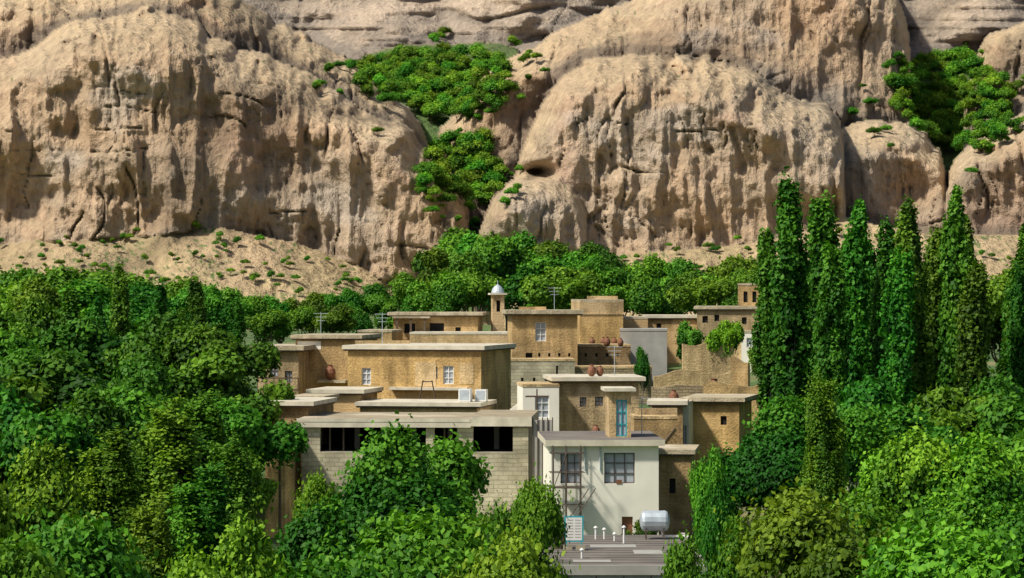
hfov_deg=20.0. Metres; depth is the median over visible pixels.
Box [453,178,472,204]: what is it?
tree
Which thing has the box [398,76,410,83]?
tree
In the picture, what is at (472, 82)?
tree
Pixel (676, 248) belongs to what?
tree
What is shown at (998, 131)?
tree
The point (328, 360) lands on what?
plain house
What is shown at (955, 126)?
tree
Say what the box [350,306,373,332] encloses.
broad tree
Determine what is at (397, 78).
tree
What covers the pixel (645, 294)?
broad tree
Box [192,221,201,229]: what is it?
tree
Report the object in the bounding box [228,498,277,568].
broad tree
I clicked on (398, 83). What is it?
tree
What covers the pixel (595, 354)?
banded house base
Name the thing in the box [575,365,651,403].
stone terrace house
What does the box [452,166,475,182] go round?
tree
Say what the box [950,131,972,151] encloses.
tree
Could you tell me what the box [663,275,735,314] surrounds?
broad tree
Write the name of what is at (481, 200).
tree
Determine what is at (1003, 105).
tree
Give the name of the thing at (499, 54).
tree
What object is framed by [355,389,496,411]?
flat roof
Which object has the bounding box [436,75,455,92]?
tree
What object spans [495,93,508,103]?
tree
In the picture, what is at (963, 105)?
tree
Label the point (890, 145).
tree
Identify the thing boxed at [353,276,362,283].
tree
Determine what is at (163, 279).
tree
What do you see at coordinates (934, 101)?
tree
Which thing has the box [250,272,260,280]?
tree
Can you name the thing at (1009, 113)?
tree
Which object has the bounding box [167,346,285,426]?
broad tree
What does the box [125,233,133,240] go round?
tree
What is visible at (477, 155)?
tree
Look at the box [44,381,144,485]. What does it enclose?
broad tree
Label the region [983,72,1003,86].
tree
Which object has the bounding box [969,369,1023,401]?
broad tree
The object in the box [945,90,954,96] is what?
tree
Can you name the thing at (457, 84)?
tree
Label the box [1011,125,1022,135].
tree
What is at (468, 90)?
tree
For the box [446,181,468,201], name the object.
tree
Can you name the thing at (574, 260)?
broad tree
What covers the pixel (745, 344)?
house top
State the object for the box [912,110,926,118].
tree
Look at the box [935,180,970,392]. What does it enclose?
poplar tree
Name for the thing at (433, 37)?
tree
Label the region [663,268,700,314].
broad tree
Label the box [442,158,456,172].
tree
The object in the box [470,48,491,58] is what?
tree
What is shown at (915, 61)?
tree
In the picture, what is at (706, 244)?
tree
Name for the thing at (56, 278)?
broad tree
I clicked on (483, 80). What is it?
tree
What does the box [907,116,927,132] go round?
tree
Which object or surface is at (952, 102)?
tree
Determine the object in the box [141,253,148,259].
tree
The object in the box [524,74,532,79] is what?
tree
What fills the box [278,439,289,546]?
utility pole
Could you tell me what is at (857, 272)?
poplar tree
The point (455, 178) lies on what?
tree
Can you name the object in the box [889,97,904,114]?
tree
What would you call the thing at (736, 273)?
broad tree
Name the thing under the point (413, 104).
tree
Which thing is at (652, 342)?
building
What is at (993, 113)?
tree
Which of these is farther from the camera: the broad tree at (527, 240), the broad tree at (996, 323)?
the broad tree at (527, 240)
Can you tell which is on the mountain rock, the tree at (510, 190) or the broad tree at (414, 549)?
the tree at (510, 190)
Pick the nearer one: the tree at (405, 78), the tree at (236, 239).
the tree at (236, 239)
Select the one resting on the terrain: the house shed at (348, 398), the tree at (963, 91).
the house shed at (348, 398)
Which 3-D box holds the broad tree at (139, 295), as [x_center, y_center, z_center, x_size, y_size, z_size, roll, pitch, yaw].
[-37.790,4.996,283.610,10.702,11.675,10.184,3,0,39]
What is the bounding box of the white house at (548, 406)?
[517,382,559,430]
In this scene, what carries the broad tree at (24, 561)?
on the terrain
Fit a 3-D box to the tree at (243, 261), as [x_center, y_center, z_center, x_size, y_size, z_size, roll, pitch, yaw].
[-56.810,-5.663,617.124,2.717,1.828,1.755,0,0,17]
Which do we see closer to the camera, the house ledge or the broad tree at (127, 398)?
the broad tree at (127, 398)
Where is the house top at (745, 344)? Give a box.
[741,330,757,372]
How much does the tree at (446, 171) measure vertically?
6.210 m
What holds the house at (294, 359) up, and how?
on the terrain
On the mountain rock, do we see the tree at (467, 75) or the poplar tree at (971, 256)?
the tree at (467, 75)
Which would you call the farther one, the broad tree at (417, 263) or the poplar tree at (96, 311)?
the broad tree at (417, 263)
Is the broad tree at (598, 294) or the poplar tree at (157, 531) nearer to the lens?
the poplar tree at (157, 531)
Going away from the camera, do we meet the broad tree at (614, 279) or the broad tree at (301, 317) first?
the broad tree at (301, 317)
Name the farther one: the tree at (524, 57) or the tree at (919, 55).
the tree at (919, 55)
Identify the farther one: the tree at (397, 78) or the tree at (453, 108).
the tree at (397, 78)
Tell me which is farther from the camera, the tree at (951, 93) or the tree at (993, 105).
the tree at (951, 93)
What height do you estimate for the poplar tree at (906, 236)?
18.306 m
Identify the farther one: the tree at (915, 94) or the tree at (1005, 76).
the tree at (915, 94)
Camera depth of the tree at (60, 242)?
628.40 m
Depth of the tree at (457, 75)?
888.33 m
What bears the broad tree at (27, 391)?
on the terrain
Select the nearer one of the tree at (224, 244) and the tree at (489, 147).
the tree at (224, 244)
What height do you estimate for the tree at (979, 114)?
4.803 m
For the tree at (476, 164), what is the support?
on the mountain rock
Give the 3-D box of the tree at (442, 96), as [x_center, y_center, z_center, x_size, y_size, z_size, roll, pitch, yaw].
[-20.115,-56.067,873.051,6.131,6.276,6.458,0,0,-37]
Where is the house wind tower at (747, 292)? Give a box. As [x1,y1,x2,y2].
[738,283,758,305]
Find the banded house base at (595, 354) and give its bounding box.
[577,343,630,364]
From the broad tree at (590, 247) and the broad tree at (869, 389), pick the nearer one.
the broad tree at (869, 389)
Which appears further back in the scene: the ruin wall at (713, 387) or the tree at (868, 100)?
the tree at (868, 100)
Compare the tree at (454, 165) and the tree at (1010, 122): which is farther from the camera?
the tree at (454, 165)
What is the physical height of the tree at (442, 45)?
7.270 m
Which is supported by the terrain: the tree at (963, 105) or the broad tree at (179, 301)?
the broad tree at (179, 301)
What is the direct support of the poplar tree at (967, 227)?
on the terrain
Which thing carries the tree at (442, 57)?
on the mountain rock
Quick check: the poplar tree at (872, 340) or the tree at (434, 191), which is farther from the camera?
the tree at (434, 191)
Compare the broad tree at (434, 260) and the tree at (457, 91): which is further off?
the tree at (457, 91)
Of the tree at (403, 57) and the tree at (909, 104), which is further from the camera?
the tree at (403, 57)
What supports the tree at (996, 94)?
on the mountain rock
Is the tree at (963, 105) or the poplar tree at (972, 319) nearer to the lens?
the poplar tree at (972, 319)
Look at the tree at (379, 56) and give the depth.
915.38 m
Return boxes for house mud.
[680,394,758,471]
[683,400,692,444]
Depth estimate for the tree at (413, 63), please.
901.66 m
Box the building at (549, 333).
[501,309,583,365]
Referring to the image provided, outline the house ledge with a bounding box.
[647,398,687,443]
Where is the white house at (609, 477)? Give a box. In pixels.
[538,386,664,534]
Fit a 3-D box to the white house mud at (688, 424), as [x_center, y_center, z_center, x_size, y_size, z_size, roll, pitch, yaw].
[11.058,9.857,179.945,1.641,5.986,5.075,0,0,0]
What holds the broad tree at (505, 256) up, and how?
on the terrain
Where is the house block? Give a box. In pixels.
[357,329,402,340]
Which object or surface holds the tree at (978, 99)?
on the mountain rock
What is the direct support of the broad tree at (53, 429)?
on the terrain
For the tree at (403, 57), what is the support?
on the mountain rock
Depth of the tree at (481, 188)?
778.58 m
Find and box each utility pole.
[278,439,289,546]
[525,389,547,409]
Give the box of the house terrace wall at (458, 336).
[409,331,507,342]
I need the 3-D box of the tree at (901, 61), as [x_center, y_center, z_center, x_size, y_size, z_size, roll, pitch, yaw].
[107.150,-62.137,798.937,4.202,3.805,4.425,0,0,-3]
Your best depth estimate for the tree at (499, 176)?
778.30 m
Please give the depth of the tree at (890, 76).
791.57 m
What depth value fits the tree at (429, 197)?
641.34 m
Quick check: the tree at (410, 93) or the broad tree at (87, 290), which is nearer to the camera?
the broad tree at (87, 290)
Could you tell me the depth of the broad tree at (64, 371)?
162.03 m
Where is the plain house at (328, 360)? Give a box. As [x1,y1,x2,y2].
[290,333,381,388]
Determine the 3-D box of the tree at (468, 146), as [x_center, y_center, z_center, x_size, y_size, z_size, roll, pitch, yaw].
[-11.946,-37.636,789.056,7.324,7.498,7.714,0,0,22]
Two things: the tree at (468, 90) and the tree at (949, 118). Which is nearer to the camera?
the tree at (468, 90)
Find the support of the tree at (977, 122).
on the mountain rock
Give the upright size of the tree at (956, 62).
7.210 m
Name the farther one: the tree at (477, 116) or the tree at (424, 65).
the tree at (424, 65)
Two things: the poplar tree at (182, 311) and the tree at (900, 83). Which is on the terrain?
the poplar tree at (182, 311)
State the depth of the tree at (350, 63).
773.69 m
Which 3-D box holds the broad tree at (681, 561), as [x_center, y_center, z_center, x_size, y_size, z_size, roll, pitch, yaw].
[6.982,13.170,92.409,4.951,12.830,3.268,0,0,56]
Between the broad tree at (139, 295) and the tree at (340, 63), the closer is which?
the broad tree at (139, 295)
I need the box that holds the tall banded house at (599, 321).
[571,299,623,343]
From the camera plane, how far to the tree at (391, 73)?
895.73 m
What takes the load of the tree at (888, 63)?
on the mountain rock
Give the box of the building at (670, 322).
[642,314,696,362]
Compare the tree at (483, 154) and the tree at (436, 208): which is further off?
the tree at (483, 154)
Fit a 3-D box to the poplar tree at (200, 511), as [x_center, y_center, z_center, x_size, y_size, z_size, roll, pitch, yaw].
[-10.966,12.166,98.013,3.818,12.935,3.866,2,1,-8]
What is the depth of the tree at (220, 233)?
626.93 m
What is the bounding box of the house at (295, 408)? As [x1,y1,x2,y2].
[269,397,336,499]
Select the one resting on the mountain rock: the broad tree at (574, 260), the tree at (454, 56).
the tree at (454, 56)
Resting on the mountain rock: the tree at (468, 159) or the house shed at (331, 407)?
the tree at (468, 159)
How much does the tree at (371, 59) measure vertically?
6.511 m
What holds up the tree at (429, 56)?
on the mountain rock
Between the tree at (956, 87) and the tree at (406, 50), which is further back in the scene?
the tree at (406, 50)
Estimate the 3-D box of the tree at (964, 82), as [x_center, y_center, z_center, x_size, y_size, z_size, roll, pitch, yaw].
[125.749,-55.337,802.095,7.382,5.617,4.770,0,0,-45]
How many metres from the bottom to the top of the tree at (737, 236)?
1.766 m
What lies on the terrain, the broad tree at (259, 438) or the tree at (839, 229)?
the broad tree at (259, 438)
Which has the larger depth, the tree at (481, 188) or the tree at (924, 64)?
the tree at (924, 64)
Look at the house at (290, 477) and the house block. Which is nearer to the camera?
the house at (290, 477)
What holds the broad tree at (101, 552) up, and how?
on the terrain
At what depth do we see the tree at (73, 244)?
625.72 m
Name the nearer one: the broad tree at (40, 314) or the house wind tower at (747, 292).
the broad tree at (40, 314)
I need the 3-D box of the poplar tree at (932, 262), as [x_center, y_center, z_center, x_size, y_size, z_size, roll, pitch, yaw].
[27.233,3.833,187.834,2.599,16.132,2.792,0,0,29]
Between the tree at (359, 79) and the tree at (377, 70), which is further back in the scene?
the tree at (377, 70)
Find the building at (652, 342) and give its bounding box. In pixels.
[619,328,666,381]
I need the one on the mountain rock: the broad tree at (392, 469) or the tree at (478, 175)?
the tree at (478, 175)
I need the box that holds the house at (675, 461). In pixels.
[659,444,698,538]
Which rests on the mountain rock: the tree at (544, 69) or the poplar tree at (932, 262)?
the tree at (544, 69)
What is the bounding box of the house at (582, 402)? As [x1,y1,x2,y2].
[543,364,645,430]
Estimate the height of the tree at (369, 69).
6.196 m
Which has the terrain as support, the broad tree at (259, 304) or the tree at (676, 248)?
the broad tree at (259, 304)
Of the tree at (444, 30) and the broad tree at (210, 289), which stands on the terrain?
the broad tree at (210, 289)
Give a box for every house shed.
[294,393,338,411]
[306,386,383,411]
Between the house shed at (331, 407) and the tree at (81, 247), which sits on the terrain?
the house shed at (331, 407)
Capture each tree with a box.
[0,264,42,289]
[0,284,12,313]
[0,303,43,347]
[0,327,92,382]
[0,373,56,417]
[0,382,39,433]
[0,404,107,485]
[0,409,10,499]
[0,425,132,552]
[0,490,167,577]
[0,512,74,577]
[1,277,29,310]
[2,344,176,415]
[5,264,112,297]
[11,272,85,320]
[15,293,60,354]
[33,311,144,389]
[38,252,45,260]
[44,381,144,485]
[53,259,66,265]
[56,239,63,245]
[56,285,82,328]
[58,277,112,316]
[62,352,188,412]
[71,242,78,249]
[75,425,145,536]
[76,244,86,252]
[83,272,176,301]
[84,281,176,334]
[88,294,109,336]
[90,261,98,266]
[97,310,197,381]
[100,262,108,269]
[105,384,188,444]
[108,261,133,340]
[123,487,182,577]
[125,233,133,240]
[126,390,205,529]
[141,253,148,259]
[143,268,156,276]
[145,278,173,329]
[159,275,170,284]
[159,320,281,387]
[163,276,206,294]
[164,460,238,575]
[164,497,291,577]
[167,289,206,320]
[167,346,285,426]
[176,307,187,326]
[178,384,235,473]
[180,280,223,299]
[185,275,207,327]
[185,394,308,476]
[190,292,253,332]
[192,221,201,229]
[205,432,257,538]
[216,230,223,239]
[220,242,227,248]
[220,285,250,304]
[225,268,235,274]
[226,296,248,348]
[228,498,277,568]
[232,370,297,423]
[233,235,240,244]
[238,293,290,342]
[238,448,280,514]
[239,259,250,264]
[244,309,289,342]
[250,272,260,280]
[254,234,264,241]
[262,295,291,343]
[266,270,275,276]
[266,484,509,577]
[270,411,493,577]
[271,457,346,572]
[281,290,332,333]
[283,305,317,333]
[290,274,300,281]
[294,286,304,293]
[311,81,321,91]
[311,302,358,332]
[313,79,326,88]
[323,62,334,71]
[323,286,365,332]
[333,60,345,66]
[334,280,341,287]
[336,88,343,94]
[340,276,349,282]
[342,271,350,276]
[345,58,357,72]
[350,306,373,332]
[351,73,368,94]
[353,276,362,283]
[354,58,372,69]
[355,69,368,85]
[358,83,375,100]
[358,283,401,328]
[360,63,376,74]
[362,54,377,63]
[365,63,385,85]
[371,126,384,135]
[372,72,385,93]
[373,301,397,328]
[375,52,386,62]
[375,91,396,108]
[376,84,389,93]
[377,59,391,70]
[380,52,393,61]
[380,77,404,93]
[383,59,393,69]
[386,67,409,78]
[387,44,403,56]
[389,246,451,287]
[390,54,403,62]
[390,61,402,69]
[390,75,402,82]
[390,91,404,105]
[391,270,415,309]
[392,62,415,77]
[394,79,406,89]
[397,42,414,55]
[398,55,411,61]
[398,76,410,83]
[398,295,416,311]
[400,57,420,66]
[400,79,416,90]
[402,88,420,109]
[404,73,419,82]
[406,269,469,311]
[407,97,421,109]
[411,71,426,79]
[411,75,431,90]
[411,158,444,184]
[411,243,440,276]
[412,46,423,56]
[412,56,430,62]
[412,90,433,114]
[414,61,425,70]
[414,172,433,191]
[414,186,420,195]
[416,45,434,57]
[418,84,432,93]
[419,60,428,73]
[419,101,431,116]
[419,186,428,195]
[420,103,438,123]
[420,144,445,160]
[421,206,432,215]
[423,51,437,62]
[424,90,437,101]
[424,183,442,197]
[424,194,435,204]
[425,61,439,75]
[425,73,443,92]
[426,75,446,95]
[426,99,445,116]
[426,205,440,215]
[427,33,440,43]
[427,250,506,311]
[428,135,450,146]
[430,66,443,75]
[431,46,449,56]
[431,156,452,170]
[431,164,450,178]
[432,173,453,192]
[433,42,452,50]
[434,232,467,311]
[434,503,580,577]
[435,30,445,37]
[436,27,451,36]
[436,52,451,64]
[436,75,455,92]
[436,93,449,101]
[436,192,458,208]
[438,95,454,113]
[438,129,461,145]
[438,142,454,157]
[438,225,490,311]
[439,82,454,91]
[440,60,458,69]
[440,67,454,76]
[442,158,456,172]
[443,86,456,97]
[445,71,466,82]
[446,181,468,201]
[447,104,461,117]
[448,50,461,61]
[448,173,460,181]
[450,150,469,168]
[451,42,469,56]
[451,60,460,71]
[451,84,462,95]
[451,146,472,156]
[452,157,465,173]
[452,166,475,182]
[453,94,475,104]
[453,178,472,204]
[453,230,513,311]
[454,77,471,88]
[455,61,466,70]
[455,85,477,98]
[455,102,474,123]
[455,214,461,220]
[456,130,486,154]
[456,134,469,147]
[456,140,474,156]
[457,462,575,577]
[459,54,473,68]
[459,69,479,81]
[459,96,482,118]
[461,79,475,90]
[463,154,474,166]
[463,200,476,210]
[464,169,485,181]
[465,188,476,201]
[465,233,540,305]
[467,77,479,89]
[467,158,495,174]
[468,42,488,58]
[468,61,489,79]
[469,89,498,105]
[469,100,486,113]
[469,216,480,229]
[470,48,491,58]
[470,57,488,69]
[470,139,487,151]
[470,179,483,191]
[471,48,490,59]
[471,139,495,155]
[472,153,488,170]
[473,112,481,121]
[473,126,495,142]
[473,189,488,205]
[474,181,492,192]
[475,74,495,91]
[475,150,498,162]
[476,56,500,75]
[477,161,490,173]
[477,190,493,204]
[477,231,504,309]
[480,76,499,91]
[482,170,507,193]
[482,179,505,197]
[484,91,503,110]
[484,107,497,116]
[485,71,506,82]
[485,154,504,167]
[489,50,506,59]
[490,65,503,74]
[491,162,509,172]
[492,57,514,70]
[494,77,519,94]
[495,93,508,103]
[499,69,512,80]
[500,195,510,205]
[501,252,564,309]
[503,187,519,195]
[505,229,535,330]
[507,34,522,48]
[512,182,521,189]
[514,164,523,171]
[516,93,525,102]
[517,52,530,64]
[518,266,603,308]
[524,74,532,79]
[527,239,592,272]
[530,52,543,60]
[539,66,550,72]
[544,239,572,257]
[559,250,605,275]
[572,269,605,298]
[573,240,637,269]
[596,250,626,283]
[597,266,663,315]
[623,252,671,280]
[625,269,671,315]
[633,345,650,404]
[653,257,726,314]
[658,506,771,577]
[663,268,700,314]
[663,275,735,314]
[673,245,681,251]
[675,319,705,362]
[685,437,742,565]
[691,386,901,577]
[702,242,715,250]
[704,253,758,279]
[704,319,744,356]
[709,246,718,251]
[713,464,893,577]
[717,271,757,305]
[724,266,758,281]
[734,235,741,242]
[747,346,757,377]
[749,225,781,410]
[765,166,815,406]
[794,368,850,518]
[804,190,840,392]
[812,240,855,492]
[829,415,983,545]
[834,373,900,495]
[835,226,842,233]
[837,399,969,490]
[840,195,875,490]
[846,106,859,118]
[850,424,1023,576]
[850,494,979,577]
[856,494,1023,577]
[862,97,879,105]
[863,230,878,375]
[866,126,882,134]
[868,215,895,382]
[875,244,918,407]
[879,124,893,132]
[881,58,896,71]
[883,71,905,89]
[885,76,914,88]
[885,143,894,146]
[887,94,903,103]
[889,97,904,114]
[891,194,936,399]
[892,51,901,59]
[892,73,907,91]
[893,86,910,97]
[896,57,909,67]
[899,62,914,74]
[900,108,918,124]
[902,79,916,98]
[902,96,916,110]
[902,382,1004,438]
[906,71,919,86]
[906,86,923,102]
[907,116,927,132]
[910,58,918,70]
[912,51,923,61]
[912,99,924,104]
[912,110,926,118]
[913,65,931,82]
[913,102,929,114]
[917,61,931,70]
[917,80,928,90]
[918,52,940,62]
[921,78,943,90]
[921,224,943,393]
[923,93,946,114]
[923,119,936,137]
[924,121,942,138]
[926,48,953,69]
[927,72,941,80]
[928,58,940,72]
[928,115,948,126]
[929,59,946,70]
[931,71,953,80]
[931,90,951,110]
[933,108,949,118]
[934,83,954,92]
[934,134,953,153]
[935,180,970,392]
[938,49,966,61]
[938,74,960,86]
[938,97,958,109]
[939,122,951,135]
[941,135,954,149]
[943,61,951,69]
[943,61,969,77]
[943,108,955,119]
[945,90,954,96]
[945,114,956,123]
[947,44,973,57]
[948,119,962,131]
[948,260,995,399]
[949,91,960,101]
[950,60,967,75]
[950,130,961,136]
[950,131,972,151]
[951,80,962,90]
[953,98,967,114]
[956,73,967,80]
[957,83,975,100]
[958,78,969,88]
[958,101,979,113]
[959,112,975,129]
[960,53,984,69]
[960,391,1023,483]
[961,128,971,144]
[963,214,981,264]
[964,92,993,109]
[964,166,978,174]
[965,230,991,379]
[966,64,995,76]
[967,75,984,87]
[968,89,983,107]
[968,137,979,152]
[969,126,989,139]
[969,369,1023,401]
[971,117,985,127]
[974,109,987,118]
[974,137,992,153]
[976,80,994,90]
[978,249,985,256]
[980,84,996,100]
[980,98,992,109]
[982,107,1003,120]
[982,118,1001,129]
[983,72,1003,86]
[984,68,997,85]
[984,99,1012,112]
[985,127,993,140]
[986,273,1009,317]
[986,295,1001,315]
[987,261,1012,365]
[988,122,1009,143]
[989,222,1023,381]
[991,86,1000,99]
[993,70,1010,86]
[996,97,1009,111]
[997,86,1016,99]
[998,98,1013,113]
[998,109,1014,120]
[999,116,1023,134]
[999,266,1012,362]
[1001,80,1019,92]
[1005,261,1023,390]
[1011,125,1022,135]
[1013,78,1023,91]
[1013,114,1023,126]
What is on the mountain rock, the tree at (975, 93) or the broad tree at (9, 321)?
the tree at (975, 93)
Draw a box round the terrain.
[241,306,1000,577]
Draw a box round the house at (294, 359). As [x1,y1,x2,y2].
[251,344,314,394]
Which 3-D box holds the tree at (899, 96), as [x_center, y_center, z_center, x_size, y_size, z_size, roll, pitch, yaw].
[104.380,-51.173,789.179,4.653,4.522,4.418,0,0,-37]
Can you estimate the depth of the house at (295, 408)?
166.03 m
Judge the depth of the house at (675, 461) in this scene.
159.98 m
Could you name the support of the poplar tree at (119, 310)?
on the terrain
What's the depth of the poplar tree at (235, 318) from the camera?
205.53 m
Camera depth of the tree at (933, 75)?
880.30 m
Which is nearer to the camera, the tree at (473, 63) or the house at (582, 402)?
the house at (582, 402)
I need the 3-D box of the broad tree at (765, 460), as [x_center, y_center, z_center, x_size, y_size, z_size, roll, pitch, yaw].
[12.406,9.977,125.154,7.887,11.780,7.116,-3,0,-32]
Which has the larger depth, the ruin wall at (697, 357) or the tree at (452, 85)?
the tree at (452, 85)
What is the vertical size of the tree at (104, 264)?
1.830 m
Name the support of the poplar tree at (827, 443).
on the terrain
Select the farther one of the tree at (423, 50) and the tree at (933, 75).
the tree at (423, 50)
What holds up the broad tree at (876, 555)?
on the terrain
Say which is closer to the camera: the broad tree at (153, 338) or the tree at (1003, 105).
the broad tree at (153, 338)
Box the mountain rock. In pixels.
[0,0,1023,328]
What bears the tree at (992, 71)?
on the mountain rock
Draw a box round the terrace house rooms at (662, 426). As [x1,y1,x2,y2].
[631,413,677,443]
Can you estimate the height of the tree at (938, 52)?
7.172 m
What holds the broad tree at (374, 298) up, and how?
on the terrain
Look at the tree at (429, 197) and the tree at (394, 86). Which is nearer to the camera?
the tree at (429, 197)
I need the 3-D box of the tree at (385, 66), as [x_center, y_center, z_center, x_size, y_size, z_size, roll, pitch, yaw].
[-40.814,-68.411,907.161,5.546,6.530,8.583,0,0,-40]
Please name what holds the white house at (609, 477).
on the terrain
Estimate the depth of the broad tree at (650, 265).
338.72 m
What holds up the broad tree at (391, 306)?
on the terrain
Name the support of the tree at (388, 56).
on the mountain rock
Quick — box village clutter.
[257,287,676,441]
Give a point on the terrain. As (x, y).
(754, 381)
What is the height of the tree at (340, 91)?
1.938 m
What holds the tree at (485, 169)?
on the mountain rock
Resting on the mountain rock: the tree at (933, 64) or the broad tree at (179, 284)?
the tree at (933, 64)
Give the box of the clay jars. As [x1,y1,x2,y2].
[592,337,717,430]
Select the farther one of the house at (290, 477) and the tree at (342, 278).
the tree at (342, 278)
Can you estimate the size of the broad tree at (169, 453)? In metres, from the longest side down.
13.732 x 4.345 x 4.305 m
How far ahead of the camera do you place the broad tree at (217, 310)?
281.10 m
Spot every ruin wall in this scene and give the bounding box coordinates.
[651,384,702,407]
[653,369,731,386]
[682,343,733,374]
[703,381,758,429]
[731,355,749,385]
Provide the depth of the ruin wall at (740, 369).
208.02 m
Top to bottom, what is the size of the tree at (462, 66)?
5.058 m
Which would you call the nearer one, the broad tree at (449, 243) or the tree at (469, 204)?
the broad tree at (449, 243)
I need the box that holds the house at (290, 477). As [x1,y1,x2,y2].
[265,452,299,538]
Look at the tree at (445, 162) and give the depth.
657.84 m
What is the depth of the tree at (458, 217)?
643.00 m
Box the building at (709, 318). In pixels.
[694,306,757,359]
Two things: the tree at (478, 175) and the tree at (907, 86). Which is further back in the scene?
the tree at (907, 86)
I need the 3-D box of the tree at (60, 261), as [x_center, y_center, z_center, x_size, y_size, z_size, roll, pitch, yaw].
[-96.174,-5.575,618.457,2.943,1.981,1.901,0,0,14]
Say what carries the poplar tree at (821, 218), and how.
on the terrain
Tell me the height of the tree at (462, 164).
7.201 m
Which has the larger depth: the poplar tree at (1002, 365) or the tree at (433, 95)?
the tree at (433, 95)
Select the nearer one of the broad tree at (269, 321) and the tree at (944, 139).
the broad tree at (269, 321)
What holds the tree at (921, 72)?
on the mountain rock
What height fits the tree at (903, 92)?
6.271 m
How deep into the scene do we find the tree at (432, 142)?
797.36 m
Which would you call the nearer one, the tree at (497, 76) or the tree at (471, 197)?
the tree at (471, 197)
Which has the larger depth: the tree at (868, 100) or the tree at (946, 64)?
the tree at (946, 64)
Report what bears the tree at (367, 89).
on the mountain rock
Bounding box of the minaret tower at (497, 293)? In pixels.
[488,280,506,330]
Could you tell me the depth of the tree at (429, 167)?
646.39 m
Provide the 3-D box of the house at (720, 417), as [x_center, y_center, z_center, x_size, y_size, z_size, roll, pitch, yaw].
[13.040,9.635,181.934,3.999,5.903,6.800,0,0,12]
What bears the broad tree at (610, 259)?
on the terrain
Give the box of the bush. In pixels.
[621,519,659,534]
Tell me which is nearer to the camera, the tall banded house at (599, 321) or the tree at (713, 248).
the tall banded house at (599, 321)
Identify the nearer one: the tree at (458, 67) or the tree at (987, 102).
the tree at (987, 102)
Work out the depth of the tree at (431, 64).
898.64 m
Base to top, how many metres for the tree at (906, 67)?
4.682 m
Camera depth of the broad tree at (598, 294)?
268.69 m
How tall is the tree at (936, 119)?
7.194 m
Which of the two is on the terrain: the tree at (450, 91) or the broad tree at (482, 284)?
the broad tree at (482, 284)
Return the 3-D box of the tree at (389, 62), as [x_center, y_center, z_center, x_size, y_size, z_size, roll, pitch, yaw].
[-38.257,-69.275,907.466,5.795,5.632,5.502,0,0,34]
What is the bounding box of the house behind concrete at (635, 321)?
[623,316,647,327]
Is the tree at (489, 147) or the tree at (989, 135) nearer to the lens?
the tree at (989, 135)
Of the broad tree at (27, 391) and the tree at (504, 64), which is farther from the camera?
the tree at (504, 64)
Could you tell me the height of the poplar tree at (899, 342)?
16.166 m
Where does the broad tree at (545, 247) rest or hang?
on the terrain
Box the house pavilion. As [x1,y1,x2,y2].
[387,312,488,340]
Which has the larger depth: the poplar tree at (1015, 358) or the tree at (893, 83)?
the tree at (893, 83)
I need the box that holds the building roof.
[542,510,706,577]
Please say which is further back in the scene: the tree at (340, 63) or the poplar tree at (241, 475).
the tree at (340, 63)
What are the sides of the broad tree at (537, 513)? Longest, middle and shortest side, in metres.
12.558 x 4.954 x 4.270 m
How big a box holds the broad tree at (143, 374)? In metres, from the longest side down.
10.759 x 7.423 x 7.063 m
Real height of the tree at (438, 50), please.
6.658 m
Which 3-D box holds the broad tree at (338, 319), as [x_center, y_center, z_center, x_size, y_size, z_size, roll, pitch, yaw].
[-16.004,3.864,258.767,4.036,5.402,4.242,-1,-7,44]
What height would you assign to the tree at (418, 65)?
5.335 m
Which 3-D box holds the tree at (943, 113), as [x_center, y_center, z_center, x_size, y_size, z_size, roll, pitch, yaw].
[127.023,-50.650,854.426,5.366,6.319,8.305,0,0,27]
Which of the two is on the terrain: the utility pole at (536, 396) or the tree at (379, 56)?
the utility pole at (536, 396)
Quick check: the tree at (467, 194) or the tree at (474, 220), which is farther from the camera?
the tree at (474, 220)
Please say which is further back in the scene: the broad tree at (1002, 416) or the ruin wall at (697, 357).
the ruin wall at (697, 357)
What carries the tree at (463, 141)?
on the mountain rock
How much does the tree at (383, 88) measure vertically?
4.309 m
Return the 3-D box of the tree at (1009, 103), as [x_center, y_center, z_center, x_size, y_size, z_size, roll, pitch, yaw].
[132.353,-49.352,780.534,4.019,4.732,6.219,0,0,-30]
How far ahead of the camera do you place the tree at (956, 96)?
868.09 m
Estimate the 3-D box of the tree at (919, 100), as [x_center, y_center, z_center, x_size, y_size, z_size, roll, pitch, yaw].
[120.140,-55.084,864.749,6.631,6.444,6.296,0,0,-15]
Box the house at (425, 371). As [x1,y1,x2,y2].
[342,343,515,409]
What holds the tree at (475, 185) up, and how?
on the mountain rock
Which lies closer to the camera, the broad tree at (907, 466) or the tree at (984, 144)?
the broad tree at (907, 466)
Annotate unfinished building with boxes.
[296,410,552,516]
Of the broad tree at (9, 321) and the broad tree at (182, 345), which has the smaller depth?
the broad tree at (182, 345)
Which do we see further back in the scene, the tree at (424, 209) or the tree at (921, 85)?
the tree at (921, 85)
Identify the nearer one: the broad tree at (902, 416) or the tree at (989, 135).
the broad tree at (902, 416)
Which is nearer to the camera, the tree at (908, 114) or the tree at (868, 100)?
the tree at (908, 114)
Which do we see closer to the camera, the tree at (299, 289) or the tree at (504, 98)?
the tree at (299, 289)
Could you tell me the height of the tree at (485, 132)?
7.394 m
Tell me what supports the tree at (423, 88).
on the mountain rock
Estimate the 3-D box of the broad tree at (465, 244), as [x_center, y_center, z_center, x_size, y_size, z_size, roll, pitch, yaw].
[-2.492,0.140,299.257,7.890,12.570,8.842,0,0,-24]
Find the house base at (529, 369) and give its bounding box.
[511,358,574,407]

